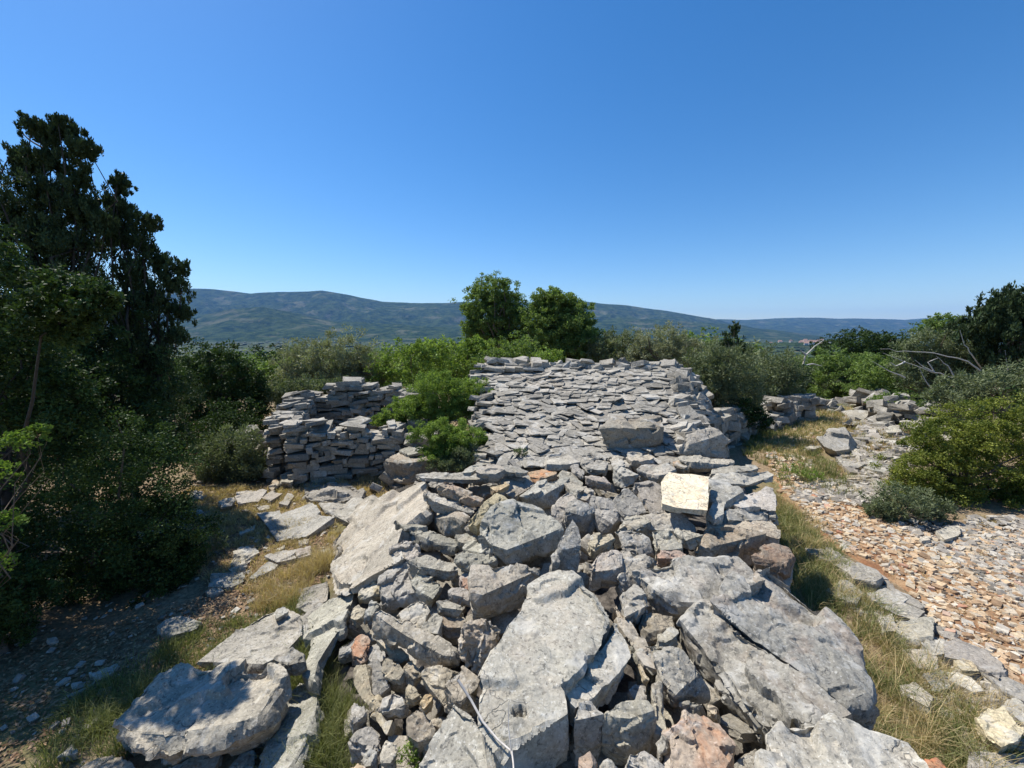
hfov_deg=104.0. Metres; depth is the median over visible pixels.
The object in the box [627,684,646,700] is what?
rock
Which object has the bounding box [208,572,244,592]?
stone slab
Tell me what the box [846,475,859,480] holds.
stone slab
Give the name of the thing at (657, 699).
rock
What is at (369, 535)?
stone slab
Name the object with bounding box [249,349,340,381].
slope shrub
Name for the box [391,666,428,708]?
rubble stone
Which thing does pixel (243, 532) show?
stone slab
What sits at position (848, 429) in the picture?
dry grass
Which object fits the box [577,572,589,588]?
rubble stone
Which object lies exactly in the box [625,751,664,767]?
rock
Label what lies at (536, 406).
stone wall
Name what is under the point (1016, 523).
gravel
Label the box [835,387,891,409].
stone heap
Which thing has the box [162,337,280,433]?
shade tree
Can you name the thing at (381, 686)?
rock
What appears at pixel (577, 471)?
rock
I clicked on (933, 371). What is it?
dead branch
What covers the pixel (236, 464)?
round shrub
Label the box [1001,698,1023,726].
stone slab
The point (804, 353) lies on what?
bare tree
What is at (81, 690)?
stone slab
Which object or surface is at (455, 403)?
green shrub
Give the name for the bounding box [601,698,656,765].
boulder
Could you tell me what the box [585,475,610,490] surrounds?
rock
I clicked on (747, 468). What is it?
stone slab
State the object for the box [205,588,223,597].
stone slab
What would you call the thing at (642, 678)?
rock
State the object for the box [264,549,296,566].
stone slab
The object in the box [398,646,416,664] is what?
rubble stone
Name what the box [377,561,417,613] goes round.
rock
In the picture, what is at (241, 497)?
stone slab
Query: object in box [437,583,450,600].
rubble stone
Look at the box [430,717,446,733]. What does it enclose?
rubble stone
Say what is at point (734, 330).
juniper sapling
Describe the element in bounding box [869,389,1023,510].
mastic bush
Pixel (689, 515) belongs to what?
rubble stone
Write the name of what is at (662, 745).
rock
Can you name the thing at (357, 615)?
rock
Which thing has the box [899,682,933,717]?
stone slab
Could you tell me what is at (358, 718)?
rock
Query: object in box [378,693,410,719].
rock
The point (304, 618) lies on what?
stone slab
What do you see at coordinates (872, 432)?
gravel
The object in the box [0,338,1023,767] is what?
ground
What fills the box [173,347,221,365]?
slope shrub
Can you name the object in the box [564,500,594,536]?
rock
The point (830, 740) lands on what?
boulder
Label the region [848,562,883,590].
stone slab
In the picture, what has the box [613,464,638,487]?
rock
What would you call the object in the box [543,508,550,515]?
rubble stone
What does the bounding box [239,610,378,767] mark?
grass
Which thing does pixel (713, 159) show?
sky
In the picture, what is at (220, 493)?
dry grass
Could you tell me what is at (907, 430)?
rock
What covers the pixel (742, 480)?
stone slab
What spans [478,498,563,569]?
boulder
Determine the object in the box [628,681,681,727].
rubble stone
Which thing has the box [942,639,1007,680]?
stone slab
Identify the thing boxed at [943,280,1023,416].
juniper tree
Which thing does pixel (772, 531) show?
stone slab
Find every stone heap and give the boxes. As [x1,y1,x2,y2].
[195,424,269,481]
[369,432,469,492]
[816,397,845,412]
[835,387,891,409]
[842,392,1020,439]
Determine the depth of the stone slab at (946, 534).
5.14 m
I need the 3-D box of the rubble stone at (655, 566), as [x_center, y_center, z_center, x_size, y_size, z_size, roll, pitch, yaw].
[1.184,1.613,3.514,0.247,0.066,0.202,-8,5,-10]
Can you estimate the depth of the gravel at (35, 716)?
3.14 m
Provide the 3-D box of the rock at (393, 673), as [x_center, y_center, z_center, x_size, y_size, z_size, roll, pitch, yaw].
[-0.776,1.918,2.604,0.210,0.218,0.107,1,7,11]
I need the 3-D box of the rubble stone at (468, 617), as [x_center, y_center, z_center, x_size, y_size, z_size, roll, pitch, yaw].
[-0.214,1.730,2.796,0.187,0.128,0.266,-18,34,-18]
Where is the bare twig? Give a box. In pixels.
[12,122,41,146]
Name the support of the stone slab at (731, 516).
on the rubble stone
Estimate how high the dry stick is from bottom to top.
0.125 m
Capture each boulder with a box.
[112,658,291,765]
[372,610,459,667]
[383,453,441,484]
[419,704,486,767]
[467,563,539,620]
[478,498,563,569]
[598,415,663,448]
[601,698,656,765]
[632,555,761,629]
[652,646,710,709]
[659,709,735,767]
[676,599,852,753]
[679,426,730,458]
[694,524,765,566]
[710,567,879,729]
[751,543,795,586]
[754,713,928,767]
[816,427,856,455]
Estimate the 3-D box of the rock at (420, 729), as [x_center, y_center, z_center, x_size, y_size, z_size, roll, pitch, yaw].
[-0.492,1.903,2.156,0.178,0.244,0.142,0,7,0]
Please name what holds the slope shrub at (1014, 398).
on the ground at (62, 622)
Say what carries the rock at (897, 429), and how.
on the ground at (62, 622)
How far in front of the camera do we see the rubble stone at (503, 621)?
2.81 m
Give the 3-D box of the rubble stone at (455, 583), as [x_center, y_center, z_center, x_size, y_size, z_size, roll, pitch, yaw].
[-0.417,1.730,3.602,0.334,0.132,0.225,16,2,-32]
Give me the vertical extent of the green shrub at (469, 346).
2.775 m
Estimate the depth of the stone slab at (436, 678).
2.37 m
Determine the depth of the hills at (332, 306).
5795.77 m
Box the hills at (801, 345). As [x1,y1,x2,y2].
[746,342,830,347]
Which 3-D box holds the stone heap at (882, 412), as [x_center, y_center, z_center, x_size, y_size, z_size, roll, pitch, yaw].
[11.607,0.859,11.551,3.086,1.205,3.328,-2,7,-16]
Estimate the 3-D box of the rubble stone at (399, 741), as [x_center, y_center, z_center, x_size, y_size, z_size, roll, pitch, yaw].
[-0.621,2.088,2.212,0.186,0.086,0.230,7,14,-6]
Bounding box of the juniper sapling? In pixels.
[719,320,747,381]
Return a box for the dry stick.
[457,679,513,767]
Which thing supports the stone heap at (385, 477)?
on the ground at (62, 622)
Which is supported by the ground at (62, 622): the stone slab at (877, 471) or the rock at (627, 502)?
the stone slab at (877, 471)
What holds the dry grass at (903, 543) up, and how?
on the ground at (62, 622)
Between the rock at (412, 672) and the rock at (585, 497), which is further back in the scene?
the rock at (585, 497)
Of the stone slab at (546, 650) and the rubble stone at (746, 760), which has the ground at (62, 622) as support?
the rubble stone at (746, 760)
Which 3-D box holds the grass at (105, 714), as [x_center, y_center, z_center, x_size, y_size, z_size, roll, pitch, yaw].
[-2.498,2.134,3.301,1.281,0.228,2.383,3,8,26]
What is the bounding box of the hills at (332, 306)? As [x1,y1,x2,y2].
[1,289,730,339]
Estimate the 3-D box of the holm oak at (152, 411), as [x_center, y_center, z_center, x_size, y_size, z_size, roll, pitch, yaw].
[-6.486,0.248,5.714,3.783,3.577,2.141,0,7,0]
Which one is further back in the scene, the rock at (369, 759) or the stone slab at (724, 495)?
the stone slab at (724, 495)
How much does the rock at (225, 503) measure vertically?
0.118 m
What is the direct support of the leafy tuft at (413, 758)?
on the ground at (62, 622)
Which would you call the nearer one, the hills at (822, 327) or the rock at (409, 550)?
the rock at (409, 550)
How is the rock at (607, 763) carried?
on the rock at (643, 759)
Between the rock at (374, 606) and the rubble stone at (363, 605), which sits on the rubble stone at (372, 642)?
the rock at (374, 606)
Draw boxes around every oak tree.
[450,270,532,356]
[499,285,604,363]
[800,343,872,398]
[809,325,932,372]
[899,312,972,347]
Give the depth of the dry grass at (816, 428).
10.03 m
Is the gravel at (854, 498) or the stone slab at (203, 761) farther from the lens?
the gravel at (854, 498)
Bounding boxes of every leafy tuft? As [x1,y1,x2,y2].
[200,535,228,556]
[395,738,422,767]
[513,447,527,457]
[776,459,824,480]
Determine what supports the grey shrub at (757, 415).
on the ground at (62, 622)
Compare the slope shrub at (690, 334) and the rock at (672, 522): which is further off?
the slope shrub at (690, 334)
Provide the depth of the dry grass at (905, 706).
2.95 m
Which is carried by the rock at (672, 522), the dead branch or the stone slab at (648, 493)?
the stone slab at (648, 493)
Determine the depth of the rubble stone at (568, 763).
1.85 m
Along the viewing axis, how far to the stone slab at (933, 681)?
2.93 m
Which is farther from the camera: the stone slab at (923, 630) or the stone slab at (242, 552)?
the stone slab at (242, 552)
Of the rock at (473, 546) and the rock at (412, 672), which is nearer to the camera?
the rock at (412, 672)
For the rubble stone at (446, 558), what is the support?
on the ground at (62, 622)
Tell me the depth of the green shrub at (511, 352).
12.35 m
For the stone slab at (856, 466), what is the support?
on the ground at (62, 622)
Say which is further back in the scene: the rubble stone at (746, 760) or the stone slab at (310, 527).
the stone slab at (310, 527)
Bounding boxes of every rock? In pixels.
[191,490,202,500]
[218,497,234,509]
[267,479,279,491]
[274,647,306,675]
[279,472,293,488]
[338,639,354,663]
[348,726,380,763]
[349,703,367,733]
[351,605,365,627]
[351,634,370,666]
[351,646,367,665]
[352,763,364,767]
[353,664,403,735]
[358,581,380,603]
[361,748,378,767]
[363,600,380,624]
[366,643,385,665]
[368,659,390,697]
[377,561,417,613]
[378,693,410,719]
[380,740,397,767]
[381,657,405,693]
[389,540,422,562]
[397,601,430,627]
[403,661,420,687]
[405,684,421,705]
[406,710,434,757]
[409,555,457,581]
[411,573,441,607]
[419,693,432,714]
[420,613,443,637]
[427,482,441,493]
[427,511,475,538]
[436,600,463,617]
[442,616,463,644]
[444,666,479,716]
[448,587,469,607]
[454,553,497,572]
[455,533,479,549]
[458,618,499,674]
[459,573,468,589]
[462,540,493,555]
[468,485,492,505]
[468,493,506,535]
[550,550,560,571]
[551,492,574,534]
[557,469,583,499]
[557,519,580,572]
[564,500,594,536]
[569,701,604,765]
[570,464,583,480]
[578,751,597,767]
[579,486,593,503]
[580,459,607,475]
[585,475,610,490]
[587,532,614,558]
[588,550,623,591]
[589,495,620,537]
[599,758,616,767]
[610,606,656,682]
[611,455,631,471]
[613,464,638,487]
[613,488,645,523]
[614,515,650,548]
[615,551,654,596]
[618,530,653,557]
[619,584,647,628]
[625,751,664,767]
[626,452,654,471]
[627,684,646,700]
[630,644,659,694]
[636,463,675,482]
[637,664,648,686]
[638,613,674,646]
[642,513,696,546]
[649,681,665,758]
[652,529,682,560]
[655,627,678,649]
[656,550,685,567]
[656,735,669,762]
[673,460,689,473]
[674,528,703,549]
[679,700,706,716]
[707,705,720,723]
[767,512,778,525]
[842,410,869,426]
[885,425,903,434]
[900,420,925,436]
[924,757,945,767]
[941,556,951,563]
[974,707,1023,753]
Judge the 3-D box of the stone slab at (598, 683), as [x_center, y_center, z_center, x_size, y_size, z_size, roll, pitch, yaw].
[0.469,1.475,2.031,0.183,0.174,0.605,5,9,35]
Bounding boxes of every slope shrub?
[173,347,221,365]
[213,348,275,362]
[232,350,278,381]
[241,343,319,381]
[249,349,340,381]
[339,347,385,362]
[389,354,437,384]
[427,347,474,376]
[658,325,763,376]
[689,333,793,385]
[786,352,824,381]
[809,360,857,398]
[898,387,926,403]
[982,392,1023,405]
[1000,385,1022,406]
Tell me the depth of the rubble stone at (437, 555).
3.90 m
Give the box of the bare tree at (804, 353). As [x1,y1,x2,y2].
[800,340,823,365]
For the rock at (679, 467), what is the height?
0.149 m
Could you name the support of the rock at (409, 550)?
on the rubble stone
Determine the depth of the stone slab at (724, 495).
4.03 m
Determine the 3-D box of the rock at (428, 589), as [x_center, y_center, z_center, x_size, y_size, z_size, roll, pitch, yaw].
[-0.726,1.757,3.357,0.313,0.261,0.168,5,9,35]
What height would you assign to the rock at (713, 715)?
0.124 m
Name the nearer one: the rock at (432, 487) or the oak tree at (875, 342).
the rock at (432, 487)
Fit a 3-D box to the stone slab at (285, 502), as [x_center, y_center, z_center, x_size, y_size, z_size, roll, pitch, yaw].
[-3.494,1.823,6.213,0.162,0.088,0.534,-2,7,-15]
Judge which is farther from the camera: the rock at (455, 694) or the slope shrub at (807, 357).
the slope shrub at (807, 357)
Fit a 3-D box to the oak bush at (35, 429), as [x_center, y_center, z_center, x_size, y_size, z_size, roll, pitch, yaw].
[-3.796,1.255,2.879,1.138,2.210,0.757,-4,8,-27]
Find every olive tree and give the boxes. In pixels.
[266,324,402,389]
[581,324,657,362]
[611,320,720,367]
[885,325,997,403]
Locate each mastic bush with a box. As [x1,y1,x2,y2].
[856,480,959,522]
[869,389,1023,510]
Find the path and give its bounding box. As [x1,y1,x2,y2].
[768,424,1023,682]
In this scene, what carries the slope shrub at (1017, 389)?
on the ground at (62, 622)
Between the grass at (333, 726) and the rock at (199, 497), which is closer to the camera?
the grass at (333, 726)
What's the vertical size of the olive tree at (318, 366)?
3.131 m
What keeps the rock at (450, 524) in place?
on the rubble stone
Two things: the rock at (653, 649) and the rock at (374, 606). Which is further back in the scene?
the rock at (374, 606)
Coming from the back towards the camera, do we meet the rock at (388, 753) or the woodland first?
the woodland
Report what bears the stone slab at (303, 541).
on the ground at (62, 622)
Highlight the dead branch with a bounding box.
[874,331,1007,389]
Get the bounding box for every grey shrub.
[243,372,347,419]
[425,442,481,488]
[679,338,778,411]
[724,397,775,429]
[732,339,812,411]
[864,389,929,407]
[917,356,1023,421]
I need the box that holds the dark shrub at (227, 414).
[150,396,267,461]
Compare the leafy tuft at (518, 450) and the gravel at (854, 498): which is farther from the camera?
the gravel at (854, 498)
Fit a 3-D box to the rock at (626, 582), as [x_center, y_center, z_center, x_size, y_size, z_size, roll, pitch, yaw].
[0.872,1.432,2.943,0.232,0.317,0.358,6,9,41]
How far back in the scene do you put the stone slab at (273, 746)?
2.48 m
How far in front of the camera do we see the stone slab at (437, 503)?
4.23 m
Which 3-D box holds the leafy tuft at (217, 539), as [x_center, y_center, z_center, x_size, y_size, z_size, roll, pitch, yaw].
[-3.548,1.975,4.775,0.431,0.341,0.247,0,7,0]
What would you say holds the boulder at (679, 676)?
on the rubble stone at (672, 716)
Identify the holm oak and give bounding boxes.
[0,223,127,574]
[0,284,202,514]
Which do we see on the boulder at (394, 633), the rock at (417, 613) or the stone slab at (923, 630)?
the rock at (417, 613)
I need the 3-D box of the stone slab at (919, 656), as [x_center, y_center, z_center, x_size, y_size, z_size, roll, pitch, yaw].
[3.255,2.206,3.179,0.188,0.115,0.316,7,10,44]
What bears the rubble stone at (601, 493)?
on the ground at (62, 622)
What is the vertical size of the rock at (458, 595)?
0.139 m
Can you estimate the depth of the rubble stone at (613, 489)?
5.13 m
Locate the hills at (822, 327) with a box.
[717,318,958,337]
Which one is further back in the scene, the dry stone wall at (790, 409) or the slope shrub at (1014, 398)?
the slope shrub at (1014, 398)
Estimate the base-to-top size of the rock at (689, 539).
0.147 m
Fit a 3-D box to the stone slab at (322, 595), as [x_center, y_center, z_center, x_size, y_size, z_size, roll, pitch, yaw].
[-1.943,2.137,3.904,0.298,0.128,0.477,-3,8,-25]
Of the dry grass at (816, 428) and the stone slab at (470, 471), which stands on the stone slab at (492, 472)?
the stone slab at (470, 471)
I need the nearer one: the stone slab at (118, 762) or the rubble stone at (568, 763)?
the rubble stone at (568, 763)
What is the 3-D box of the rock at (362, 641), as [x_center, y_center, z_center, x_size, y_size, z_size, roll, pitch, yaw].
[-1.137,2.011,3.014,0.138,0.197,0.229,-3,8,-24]
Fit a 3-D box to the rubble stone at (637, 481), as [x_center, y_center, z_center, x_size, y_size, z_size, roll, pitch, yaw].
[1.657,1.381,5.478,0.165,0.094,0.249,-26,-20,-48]
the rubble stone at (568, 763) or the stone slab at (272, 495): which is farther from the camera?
the stone slab at (272, 495)
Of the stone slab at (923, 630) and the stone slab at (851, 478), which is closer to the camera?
the stone slab at (923, 630)
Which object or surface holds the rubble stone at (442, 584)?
on the ground at (62, 622)
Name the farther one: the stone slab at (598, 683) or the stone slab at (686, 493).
the stone slab at (686, 493)
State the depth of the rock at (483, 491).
4.94 m
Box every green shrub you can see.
[362,337,453,388]
[369,368,494,426]
[406,416,487,486]
[412,333,502,400]
[468,330,554,365]
[519,346,565,362]
[835,352,923,396]
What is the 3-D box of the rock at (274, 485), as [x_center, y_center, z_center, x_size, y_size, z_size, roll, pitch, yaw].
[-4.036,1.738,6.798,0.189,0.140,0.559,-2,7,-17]
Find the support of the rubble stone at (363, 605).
on the ground at (62, 622)
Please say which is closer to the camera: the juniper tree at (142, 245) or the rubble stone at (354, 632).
the rubble stone at (354, 632)
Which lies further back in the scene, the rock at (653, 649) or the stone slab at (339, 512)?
the stone slab at (339, 512)
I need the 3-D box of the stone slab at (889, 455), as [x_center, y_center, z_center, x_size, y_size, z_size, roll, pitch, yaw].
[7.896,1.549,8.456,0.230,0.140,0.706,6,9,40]
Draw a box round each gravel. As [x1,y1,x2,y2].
[0,559,253,766]
[190,478,384,617]
[789,477,904,506]
[830,419,921,479]
[844,574,1023,757]
[898,514,1023,607]
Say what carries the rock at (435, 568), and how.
on the rubble stone at (455, 583)
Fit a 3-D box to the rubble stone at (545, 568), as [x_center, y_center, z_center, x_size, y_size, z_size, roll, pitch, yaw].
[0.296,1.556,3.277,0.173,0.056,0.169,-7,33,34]
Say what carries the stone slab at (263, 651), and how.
on the ground at (62, 622)
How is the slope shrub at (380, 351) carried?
on the ground at (62, 622)
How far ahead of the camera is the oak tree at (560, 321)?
16.20 m
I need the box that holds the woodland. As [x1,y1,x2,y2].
[96,341,1017,403]
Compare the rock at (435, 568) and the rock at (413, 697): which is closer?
the rock at (413, 697)
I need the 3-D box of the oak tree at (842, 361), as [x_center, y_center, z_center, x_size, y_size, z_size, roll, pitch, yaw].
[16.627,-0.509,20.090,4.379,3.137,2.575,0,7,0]
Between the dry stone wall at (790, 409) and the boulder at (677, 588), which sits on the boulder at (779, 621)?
the boulder at (677, 588)
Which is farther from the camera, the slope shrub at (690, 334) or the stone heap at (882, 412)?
the slope shrub at (690, 334)
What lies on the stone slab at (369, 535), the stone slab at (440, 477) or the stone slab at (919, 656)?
the stone slab at (440, 477)
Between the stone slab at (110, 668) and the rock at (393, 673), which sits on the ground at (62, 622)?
the stone slab at (110, 668)
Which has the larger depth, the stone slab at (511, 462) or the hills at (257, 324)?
the hills at (257, 324)
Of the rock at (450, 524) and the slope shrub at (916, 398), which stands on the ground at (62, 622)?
the slope shrub at (916, 398)
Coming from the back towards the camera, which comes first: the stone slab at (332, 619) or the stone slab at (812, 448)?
the stone slab at (812, 448)
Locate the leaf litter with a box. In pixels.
[0,518,328,766]
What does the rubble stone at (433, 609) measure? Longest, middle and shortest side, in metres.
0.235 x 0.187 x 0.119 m
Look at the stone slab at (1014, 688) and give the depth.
2.90 m
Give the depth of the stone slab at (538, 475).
4.91 m
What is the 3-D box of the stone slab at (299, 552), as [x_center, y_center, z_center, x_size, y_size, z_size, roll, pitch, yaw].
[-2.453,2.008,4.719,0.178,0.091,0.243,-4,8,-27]
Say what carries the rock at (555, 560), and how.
on the ground at (62, 622)
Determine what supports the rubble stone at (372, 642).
on the ground at (62, 622)
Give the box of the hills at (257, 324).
[123,307,520,341]
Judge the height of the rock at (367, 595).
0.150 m
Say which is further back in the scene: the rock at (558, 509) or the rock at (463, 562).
the rock at (558, 509)
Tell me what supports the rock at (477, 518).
on the rock at (461, 539)
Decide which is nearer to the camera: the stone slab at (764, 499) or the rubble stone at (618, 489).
the stone slab at (764, 499)
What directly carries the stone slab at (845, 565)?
on the ground at (62, 622)
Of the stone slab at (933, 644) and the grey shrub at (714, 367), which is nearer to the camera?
the stone slab at (933, 644)
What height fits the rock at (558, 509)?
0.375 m
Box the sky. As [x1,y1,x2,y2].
[0,0,1023,319]
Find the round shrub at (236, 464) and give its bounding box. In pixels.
[179,421,267,483]
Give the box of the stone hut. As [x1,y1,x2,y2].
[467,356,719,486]
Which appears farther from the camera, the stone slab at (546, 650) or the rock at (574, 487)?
the rock at (574, 487)
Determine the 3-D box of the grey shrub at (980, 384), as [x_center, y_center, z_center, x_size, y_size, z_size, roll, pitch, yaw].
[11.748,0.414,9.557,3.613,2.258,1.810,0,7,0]
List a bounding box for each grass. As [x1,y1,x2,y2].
[12,565,326,767]
[178,481,390,594]
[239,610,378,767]
[240,539,344,612]
[276,474,385,489]
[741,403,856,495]
[745,404,854,489]
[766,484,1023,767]
[769,423,1023,642]
[771,483,1023,767]
[827,410,918,510]
[837,418,919,501]
[897,511,1022,584]
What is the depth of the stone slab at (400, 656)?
2.69 m
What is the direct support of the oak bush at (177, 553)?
on the ground at (62, 622)
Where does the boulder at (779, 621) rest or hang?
on the ground at (62, 622)
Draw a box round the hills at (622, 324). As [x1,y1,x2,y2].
[592,318,836,340]
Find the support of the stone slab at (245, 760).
on the ground at (62, 622)
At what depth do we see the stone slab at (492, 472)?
4.70 m
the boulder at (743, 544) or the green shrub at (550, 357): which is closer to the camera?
the boulder at (743, 544)
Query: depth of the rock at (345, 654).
3.00 m
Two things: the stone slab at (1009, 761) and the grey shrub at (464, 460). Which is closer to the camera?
the stone slab at (1009, 761)
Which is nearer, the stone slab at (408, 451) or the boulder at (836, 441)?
the stone slab at (408, 451)
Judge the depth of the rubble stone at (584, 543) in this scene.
3.73 m
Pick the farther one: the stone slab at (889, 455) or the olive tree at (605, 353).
the olive tree at (605, 353)
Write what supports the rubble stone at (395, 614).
on the ground at (62, 622)
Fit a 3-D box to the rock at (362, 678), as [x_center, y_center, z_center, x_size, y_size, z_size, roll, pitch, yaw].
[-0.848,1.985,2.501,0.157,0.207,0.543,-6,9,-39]
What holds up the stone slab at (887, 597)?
on the ground at (62, 622)
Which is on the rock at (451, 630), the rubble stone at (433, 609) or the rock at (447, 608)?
the rock at (447, 608)
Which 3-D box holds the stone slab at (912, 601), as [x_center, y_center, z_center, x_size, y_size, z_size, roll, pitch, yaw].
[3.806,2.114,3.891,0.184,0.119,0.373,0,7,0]
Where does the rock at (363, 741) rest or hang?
on the ground at (62, 622)
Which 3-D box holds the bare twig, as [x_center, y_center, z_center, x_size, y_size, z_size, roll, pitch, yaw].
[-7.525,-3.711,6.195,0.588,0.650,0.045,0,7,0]
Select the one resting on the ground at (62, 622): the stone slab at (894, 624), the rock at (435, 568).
the stone slab at (894, 624)
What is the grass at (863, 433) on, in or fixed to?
on the ground at (62, 622)
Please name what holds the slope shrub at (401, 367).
on the ground at (62, 622)
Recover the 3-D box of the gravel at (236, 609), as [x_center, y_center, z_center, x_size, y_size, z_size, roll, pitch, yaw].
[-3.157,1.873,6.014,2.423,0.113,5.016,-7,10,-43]
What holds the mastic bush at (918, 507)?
on the ground at (62, 622)
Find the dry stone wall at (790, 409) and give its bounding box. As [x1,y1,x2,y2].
[759,393,819,432]
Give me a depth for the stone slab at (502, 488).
4.46 m
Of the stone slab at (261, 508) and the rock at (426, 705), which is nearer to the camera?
the rock at (426, 705)
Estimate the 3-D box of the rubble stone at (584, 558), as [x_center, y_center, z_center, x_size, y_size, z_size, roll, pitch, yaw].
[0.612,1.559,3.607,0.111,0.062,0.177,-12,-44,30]
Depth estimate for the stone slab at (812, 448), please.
8.93 m
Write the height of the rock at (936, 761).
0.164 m
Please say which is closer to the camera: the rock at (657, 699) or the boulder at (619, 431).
the rock at (657, 699)
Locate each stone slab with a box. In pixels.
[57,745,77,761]
[66,681,95,699]
[81,755,134,767]
[89,664,119,683]
[157,616,202,643]
[169,755,222,767]
[197,609,302,673]
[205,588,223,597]
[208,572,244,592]
[229,545,258,572]
[229,750,257,767]
[234,489,266,506]
[239,525,254,535]
[249,562,277,582]
[257,503,334,541]
[257,505,269,512]
[258,683,324,767]
[262,490,282,503]
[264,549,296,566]
[275,607,288,620]
[279,493,294,508]
[296,546,310,559]
[296,581,327,615]
[298,539,308,546]
[300,602,321,647]
[301,482,366,503]
[302,593,357,694]
[319,497,362,525]
[330,482,433,595]
[370,630,412,667]
[393,520,458,556]
[399,446,422,456]
[416,472,491,483]
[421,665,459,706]
[423,491,473,515]
[437,481,483,507]
[462,463,482,476]
[475,464,504,481]
[476,570,609,767]
[490,481,509,494]
[500,475,535,500]
[502,465,527,476]
[508,459,520,467]
[519,477,569,508]
[522,452,602,471]
[528,469,557,482]
[567,623,630,726]
[633,480,665,514]
[661,472,708,515]
[678,455,734,472]
[706,479,744,525]
[709,464,757,477]
[710,471,773,487]
[722,508,767,524]
[730,520,780,544]
[732,486,776,513]
[804,442,821,452]
[805,547,854,574]
[825,580,863,607]
[836,454,864,469]
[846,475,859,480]
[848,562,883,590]
[863,458,893,476]
[867,588,907,605]
[878,614,898,634]
[879,452,892,460]
[880,598,924,620]
[886,584,924,610]
[895,617,934,648]
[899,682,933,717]
[905,649,938,670]
[919,536,930,544]
[919,638,947,659]
[922,670,950,694]
[935,526,960,542]
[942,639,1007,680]
[946,672,983,695]
[953,658,978,676]
[966,750,1023,767]
[981,673,1023,703]
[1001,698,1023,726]
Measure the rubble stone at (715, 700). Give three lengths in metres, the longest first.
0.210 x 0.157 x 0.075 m
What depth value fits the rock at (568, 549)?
2.99 m
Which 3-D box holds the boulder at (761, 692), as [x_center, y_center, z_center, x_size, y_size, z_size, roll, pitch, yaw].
[1.285,1.683,2.204,0.436,0.626,0.881,-2,7,-16]
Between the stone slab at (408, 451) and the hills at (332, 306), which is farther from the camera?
the hills at (332, 306)
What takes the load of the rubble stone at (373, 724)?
on the ground at (62, 622)
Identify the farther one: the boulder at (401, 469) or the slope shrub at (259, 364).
the slope shrub at (259, 364)
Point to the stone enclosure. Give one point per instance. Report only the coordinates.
(332, 435)
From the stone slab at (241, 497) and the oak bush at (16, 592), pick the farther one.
the stone slab at (241, 497)
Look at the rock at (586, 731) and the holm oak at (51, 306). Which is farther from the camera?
the holm oak at (51, 306)
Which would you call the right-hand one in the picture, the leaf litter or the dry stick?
the dry stick
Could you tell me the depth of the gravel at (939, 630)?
2.95 m
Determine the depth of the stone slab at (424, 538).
3.90 m
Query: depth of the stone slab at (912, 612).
3.68 m
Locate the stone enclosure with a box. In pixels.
[263,376,438,486]
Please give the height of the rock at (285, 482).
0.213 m
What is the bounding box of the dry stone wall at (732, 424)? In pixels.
[710,404,763,448]
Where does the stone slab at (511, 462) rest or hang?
on the stone slab at (518, 486)
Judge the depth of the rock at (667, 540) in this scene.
3.32 m
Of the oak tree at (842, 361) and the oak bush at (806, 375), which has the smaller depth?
the oak bush at (806, 375)
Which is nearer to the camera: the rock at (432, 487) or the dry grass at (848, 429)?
the rock at (432, 487)
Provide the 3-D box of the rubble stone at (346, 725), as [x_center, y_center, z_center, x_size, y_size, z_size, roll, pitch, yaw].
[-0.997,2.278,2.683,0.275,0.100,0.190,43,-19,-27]
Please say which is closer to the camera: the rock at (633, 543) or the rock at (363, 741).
the rock at (363, 741)
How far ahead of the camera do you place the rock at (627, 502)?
3.98 m
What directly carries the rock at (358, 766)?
on the ground at (62, 622)
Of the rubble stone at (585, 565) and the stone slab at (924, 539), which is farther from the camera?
the stone slab at (924, 539)
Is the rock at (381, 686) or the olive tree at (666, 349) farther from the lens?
the olive tree at (666, 349)
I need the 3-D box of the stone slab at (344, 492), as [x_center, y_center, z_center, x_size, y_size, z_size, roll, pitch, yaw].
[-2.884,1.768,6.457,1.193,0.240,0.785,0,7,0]
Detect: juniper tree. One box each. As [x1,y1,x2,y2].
[0,110,149,415]
[75,170,206,489]
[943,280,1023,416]
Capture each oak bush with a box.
[0,398,226,623]
[0,421,53,584]
[0,521,68,655]
[774,356,815,394]
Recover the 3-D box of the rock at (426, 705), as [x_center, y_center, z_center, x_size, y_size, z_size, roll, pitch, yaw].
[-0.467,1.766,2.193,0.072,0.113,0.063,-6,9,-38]
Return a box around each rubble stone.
[344,705,372,737]
[347,617,377,644]
[357,601,379,608]
[365,629,375,646]
[366,710,394,750]
[381,735,412,767]
[390,609,400,618]
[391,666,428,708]
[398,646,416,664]
[422,551,442,560]
[426,693,446,719]
[429,603,442,616]
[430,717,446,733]
[437,580,453,587]
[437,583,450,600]
[442,553,450,562]
[451,568,468,587]
[465,614,498,642]
[490,609,518,638]
[539,563,558,576]
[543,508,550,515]
[557,726,607,767]
[562,565,583,572]
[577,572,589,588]
[580,534,594,561]
[580,551,587,562]
[581,562,591,576]
[594,489,609,497]
[606,491,617,497]
[608,481,622,492]
[608,692,627,709]
[610,483,617,493]
[618,601,621,612]
[625,477,640,487]
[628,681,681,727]
[654,558,660,568]
[677,634,680,648]
[680,512,694,517]
[702,678,723,709]
[720,713,756,742]
[734,748,756,767]
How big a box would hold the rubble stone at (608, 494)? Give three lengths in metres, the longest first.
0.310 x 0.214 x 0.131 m

